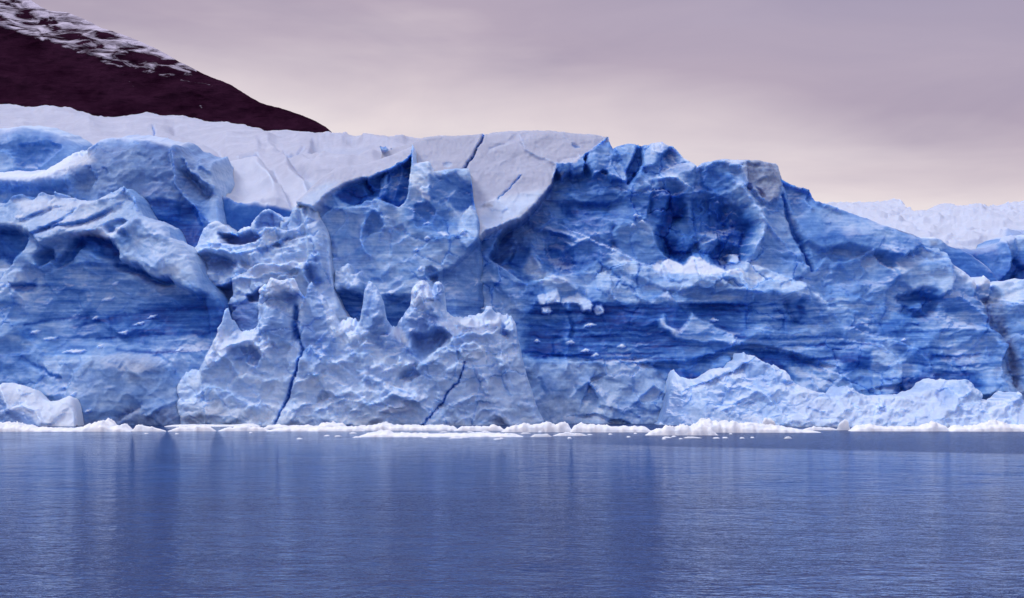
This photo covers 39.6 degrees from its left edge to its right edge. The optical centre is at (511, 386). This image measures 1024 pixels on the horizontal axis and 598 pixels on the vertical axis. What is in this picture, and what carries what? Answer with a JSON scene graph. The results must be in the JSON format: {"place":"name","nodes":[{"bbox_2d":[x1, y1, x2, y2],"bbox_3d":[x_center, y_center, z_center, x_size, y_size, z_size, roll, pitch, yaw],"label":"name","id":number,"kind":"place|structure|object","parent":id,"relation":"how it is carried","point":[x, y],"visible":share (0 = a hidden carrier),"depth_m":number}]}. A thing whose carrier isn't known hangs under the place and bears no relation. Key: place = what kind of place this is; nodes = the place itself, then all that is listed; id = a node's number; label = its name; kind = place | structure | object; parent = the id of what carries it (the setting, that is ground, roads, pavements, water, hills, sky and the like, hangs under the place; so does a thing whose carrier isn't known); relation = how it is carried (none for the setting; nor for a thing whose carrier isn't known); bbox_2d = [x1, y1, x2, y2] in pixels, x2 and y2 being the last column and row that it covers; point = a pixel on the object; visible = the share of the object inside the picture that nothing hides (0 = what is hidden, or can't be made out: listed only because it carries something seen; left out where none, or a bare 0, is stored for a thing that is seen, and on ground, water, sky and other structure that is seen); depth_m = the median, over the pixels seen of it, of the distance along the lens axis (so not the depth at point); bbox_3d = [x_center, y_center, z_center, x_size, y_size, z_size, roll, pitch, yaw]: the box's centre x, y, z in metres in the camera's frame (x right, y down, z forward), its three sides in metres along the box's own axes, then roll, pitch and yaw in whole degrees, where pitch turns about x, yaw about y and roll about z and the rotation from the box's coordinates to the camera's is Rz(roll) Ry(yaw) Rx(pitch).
{"place":"outdoors","nodes":[
{"label":"outdoors","id":0,"kind":"place"},
{"bbox_2d":[0,0,331,132],"bbox_3d":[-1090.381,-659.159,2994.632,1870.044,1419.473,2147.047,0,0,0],"label":"mountain","id":1,"kind":"structure","parent":0,"point":[58,59],"depth_m":3093.51},
{"bbox_2d":[0,423,1023,597],"bbox_3d":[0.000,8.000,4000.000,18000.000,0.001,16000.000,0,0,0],"label":"water","id":2,"kind":"structure","parent":0,"point":[167,513],"depth_m":88.28},
{"bbox_2d":[0,383,83,425],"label":"ice block","id":3,"kind":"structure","parent":2,"relation":"on","point":[24,404],"depth_m":290.40},
{"bbox_2d":[0,418,132,431],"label":"ice floe","id":4,"kind":"object","parent":2,"relation":"in","point":[108,425],"visible":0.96,"depth_m":252.77},
{"bbox_2d":[132,425,164,431],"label":"ice floe","id":5,"kind":"object","parent":2,"relation":"on","point":[140,428],"visible":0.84,"depth_m":253.54},
{"bbox_2d":[169,425,215,430],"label":"ice floe","id":6,"kind":"object","parent":2,"relation":"on","point":[200,428],"visible":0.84,"depth_m":254.49},
{"bbox_2d":[164,423,259,426],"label":"ice floe","id":7,"kind":"object","parent":2,"relation":"on","point":[225,425],"visible":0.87,"depth_m":284.64},
{"bbox_2d":[219,425,267,430],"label":"ice floe","id":8,"kind":"object","parent":2,"relation":"on","point":[242,428],"visible":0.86,"depth_m":255.38},
{"bbox_2d":[264,421,345,428],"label":"ice floe","id":9,"kind":"object","parent":2,"relation":"on","point":[323,424],"visible":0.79,"depth_m":270.89},
{"bbox_2d":[268,426,364,430],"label":"ice floe","id":10,"kind":"object","parent":2,"relation":"on","point":[341,428],"visible":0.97,"depth_m":254.74},
{"bbox_2d":[358,421,456,430],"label":"ice floe","id":11,"kind":"object","parent":2,"relation":"on","point":[385,425],"visible":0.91,"depth_m":259.06},
{"bbox_2d":[359,429,522,436],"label":"ice floe","id":12,"kind":"object","parent":2,"relation":"on","point":[384,433],"visible":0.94,"depth_m":226.30},
{"bbox_2d":[454,424,503,430],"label":"ice floe","id":13,"kind":"object","parent":2,"relation":"on","point":[492,427],"visible":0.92,"depth_m":257.99},
{"bbox_2d":[0,104,1023,425],"bbox_3d":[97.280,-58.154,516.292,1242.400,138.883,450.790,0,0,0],"label":"glacier","id":14,"kind":"object","parent":2,"relation":"on","point":[168,270],"visible":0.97,"depth_m":320.42},
{"bbox_2d":[501,421,570,431],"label":"ice floe","id":15,"kind":"object","parent":2,"relation":"on","point":[546,426],"visible":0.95,"depth_m":250.31},
{"bbox_2d":[530,434,551,436],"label":"ice floe","id":16,"kind":"object","parent":2,"relation":"on","point":[540,435],"visible":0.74,"depth_m":226.72},
{"bbox_2d":[553,432,586,435],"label":"ice floe","id":17,"kind":"object","parent":2,"relation":"on","point":[569,434],"visible":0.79,"depth_m":231.68},
{"bbox_2d":[570,422,650,431],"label":"ice floe","id":18,"kind":"object","parent":2,"relation":"on","point":[581,427],"visible":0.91,"depth_m":249.16},
{"bbox_2d":[646,424,716,434],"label":"ice floe","id":19,"kind":"object","parent":2,"relation":"on","point":[683,429],"visible":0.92,"depth_m":233.60},
{"bbox_2d":[691,418,820,432],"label":"ice floe","id":20,"kind":"object","parent":2,"relation":"on","point":[725,426],"visible":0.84,"depth_m":247.28},
{"bbox_2d":[762,418,775,424],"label":"ice floe","id":21,"kind":"object","parent":2,"relation":"on","point":[768,421],"visible":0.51,"depth_m":267.97},
{"bbox_2d":[803,426,835,429],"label":"ice floe","id":22,"kind":"object","parent":2,"relation":"on","point":[818,428],"visible":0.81,"depth_m":261.12},
{"bbox_2d":[654,352,1023,426],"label":"ice rubble heap","id":23,"kind":"object","parent":2,"relation":"on","point":[743,387],"visible":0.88,"depth_m":288.90},
{"bbox_2d":[836,419,849,429],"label":"ice floe","id":24,"kind":"object","parent":2,"relation":"on","point":[843,424],"visible":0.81,"depth_m":260.99},
{"bbox_2d":[848,421,948,430],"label":"ice floe","id":25,"kind":"object","parent":2,"relation":"on","point":[932,426],"visible":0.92,"depth_m":254.71},
{"bbox_2d":[948,419,1023,431],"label":"ice floe","id":26,"kind":"object","parent":2,"relation":"on","point":[995,425],"visible":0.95,"depth_m":253.53},
{"bbox_2d":[32,0,1023,210],"label":"sky","id":27,"kind":"structure","parent":0,"point":[918,103]}
]}

